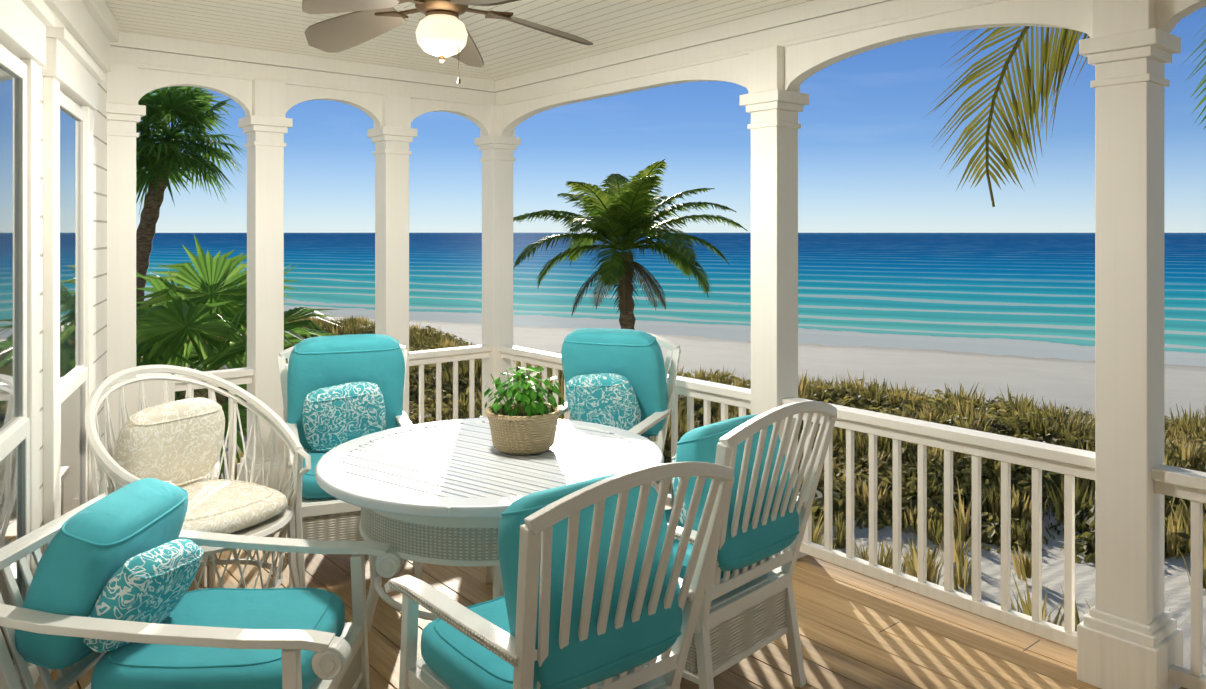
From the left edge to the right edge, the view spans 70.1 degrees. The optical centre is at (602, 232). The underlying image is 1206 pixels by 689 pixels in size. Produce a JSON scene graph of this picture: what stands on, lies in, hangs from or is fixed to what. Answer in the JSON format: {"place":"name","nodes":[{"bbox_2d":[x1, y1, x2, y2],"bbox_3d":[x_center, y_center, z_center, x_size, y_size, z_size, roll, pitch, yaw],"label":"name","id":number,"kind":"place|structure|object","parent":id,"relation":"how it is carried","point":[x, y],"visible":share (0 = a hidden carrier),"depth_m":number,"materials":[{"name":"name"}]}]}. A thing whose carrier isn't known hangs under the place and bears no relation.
{"place":"outdoors","nodes":[
{"label":"outdoors","id":0,"kind":"place"},
{"bbox_2d":[105,0,811,80],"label":"porch ceiling","id":1,"kind":"structure","parent":0,"point":[506,49],"depth_m":4.64,"materials":[{"name":"white wood"}]},
{"bbox_2d":[136,6,1205,232],"label":"sky","id":2,"kind":"structure","parent":0,"point":[868,162],"materials":[{"name":"blue"}]},
{"bbox_2d":[144,233,1205,366],"bbox_3d":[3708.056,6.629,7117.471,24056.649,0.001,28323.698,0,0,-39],"label":"sea water","id":3,"kind":"structure","parent":0,"point":[1025,294],"depth_m":105.21,"materials":[{"name":"blue liquid"}]},
{"bbox_2d":[188,311,1205,674],"bbox_3d":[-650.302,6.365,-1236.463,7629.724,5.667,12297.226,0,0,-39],"label":"beach sand","id":4,"kind":"structure","parent":0,"point":[1056,383],"depth_m":34.78,"materials":[{"name":"white sand"}]},
{"bbox_2d":[0,0,106,554],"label":"house wall","id":5,"kind":"structure","parent":4,"relation":"on","point":[99,245],"depth_m":4.35,"materials":[{"name":"white wood"}]},
{"bbox_2d":[0,0,118,688],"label":"house window trim","id":6,"kind":"structure","parent":5,"relation":"attached to","point":[33,37],"depth_m":3.15,"materials":[{"name":"white wood"}]},
{"bbox_2d":[0,66,81,664],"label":"window","id":7,"kind":"structure","parent":6,"relation":"in","point":[11,478],"depth_m":2.76,"materials":[{"name":"glass"}]},
{"bbox_2d":[136,138,179,362],"bbox_3d":[-10.496,1.107,19.978,1.502,6.604,0.631,0,0,5],"label":"palm trunk","id":8,"kind":"object","parent":4,"relation":"on","point":[146,228],"visible":0.4,"depth_m":19.92,"materials":[{"name":"brown plant"}]},
{"bbox_2d":[136,86,246,213],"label":"fan palms","id":9,"kind":"object","parent":8,"relation":"on","point":[174,103],"visible":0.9,"depth_m":19.32,"materials":[{"name":"green plant"}]},
{"bbox_2d":[136,234,343,479],"bbox_3d":[-4.062,2.146,8.960,2.987,4.286,3.183,0,0,-39],"label":"fan palm","id":10,"kind":"object","parent":4,"relation":"on","point":[171,319],"depth_m":8.65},
{"bbox_2d":[513,159,747,329],"bbox_3d":[0.416,1.640,13.449,3.612,5.430,3.755,0,0,-39],"label":"palm","id":11,"kind":"object","parent":4,"relation":"on","point":[624,217],"depth_m":13.10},
{"bbox_2d":[141,313,1205,583],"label":"dune bushes","id":12,"kind":"object","parent":4,"relation":"on","point":[1021,481],"visible":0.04,"depth_m":14.05,"materials":[{"name":"green plant"}]},
{"bbox_2d":[145,306,1205,665],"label":"dune grass","id":13,"kind":"structure","parent":4,"relation":"on","point":[1083,494],"depth_m":14.13,"materials":[{"name":"green plant"}]},
{"bbox_2d":[926,6,1205,206],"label":"palm","id":14,"kind":"object","parent":4,"relation":"on","point":[1058,60],"visible":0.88,"depth_m":5.18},
{"bbox_3d":[0.036,3.232,0.677,6.275,3.195,10.160,0,0,-39],"label":"porch","id":15,"kind":"object","parent":4,"relation":"on","visible":0},
{"bbox_2d":[302,0,592,83],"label":"ceiling fan","id":16,"kind":"object","parent":15,"relation":"attached to","point":[442,32],"visible":1,"depth_m":3.44,"materials":[{"name":"brown metal"}]},
{"bbox_2d":[51,498,1186,688],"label":"porch floor","id":17,"kind":"structure","parent":15,"relation":"on","point":[857,630],"depth_m":3.45,"materials":[{"name":"brown wood"}]},
{"bbox_2d":[85,365,310,589],"bbox_3d":[-1.654,1.105,3.526,0.808,1.056,0.820,0,0,-39],"label":"wicker chair","id":18,"kind":"object","parent":17,"relation":"on","point":[179,443],"visible":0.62,"depth_m":3.58,"materials":[{"name":"white paint"}]},
{"bbox_2d":[0,478,403,688],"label":"lounge chair","id":19,"kind":"object","parent":17,"relation":"on","point":[108,583],"visible":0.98,"depth_m":2.48,"materials":[{"name":"teal fabric"}]},
{"bbox_2d":[278,334,421,587],"bbox_3d":[-1.253,1.078,4.262,0.666,1.108,0.828,0,0,-21],"label":"dining chair","id":20,"kind":"object","parent":17,"relation":"on","point":[337,390],"visible":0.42,"depth_m":4.29,"materials":[{"name":"teal fabric"}]},
{"bbox_2d":[315,418,663,631],"bbox_3d":[-0.439,1.264,3.460,1.367,0.756,1.367,0,0,-39],"label":"dining table","id":21,"kind":"object","parent":17,"relation":"on","point":[446,492],"visible":0.71,"depth_m":3.17,"materials":[{"name":"white paint"}]},
{"bbox_2d":[484,365,564,454],"bbox_3d":[-0.321,0.714,3.533,0.344,0.344,0.346,0,0,3],"label":"basket plant","id":22,"kind":"object","parent":21,"relation":"on","point":[523,423],"visible":1,"depth_m":3.43,"materials":[{"name":"green plant"}]},
{"bbox_2d":[384,462,734,688],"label":"dining chair","id":23,"kind":"object","parent":17,"relation":"on","point":[599,593],"visible":1,"depth_m":2.14,"materials":[{"name":"white paint"}]},
{"bbox_2d":[559,328,680,509],"bbox_3d":[-0.015,1.078,4.552,0.666,1.108,0.828,0,0,23],"label":"dining chair","id":24,"kind":"object","parent":17,"relation":"on","point":[614,377],"visible":0.42,"depth_m":4.60,"materials":[{"name":"teal fabric"}]},
{"bbox_2d":[106,0,1182,688],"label":"porch columns","id":25,"kind":"structure","parent":17,"relation":"on","point":[1130,634],"depth_m":4.27,"materials":[{"name":"white wood"}]},
{"bbox_2d":[110,0,1006,105],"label":"porch frieze boards","id":26,"kind":"object","parent":25,"relation":"on","point":[809,21],"visible":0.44,"depth_m":5.03,"materials":[{"name":"white wood"}]},
{"bbox_2d":[138,0,1205,136],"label":"arches","id":27,"kind":"structure","parent":25,"relation":"attached to","point":[803,62],"depth_m":4.48,"materials":[{"name":"white wood"}]},
{"bbox_2d":[173,345,1205,688],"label":"porch railing","id":28,"kind":"object","parent":25,"relation":"attached to","point":[1069,463],"visible":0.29,"depth_m":3.65,"materials":[{"name":"white wood"}]},
{"bbox_2d":[656,401,836,688],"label":"dining chair","id":29,"kind":"object","parent":17,"relation":"on","point":[748,607],"visible":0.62,"depth_m":2.88,"materials":[{"name":"white paint"}]}
]}

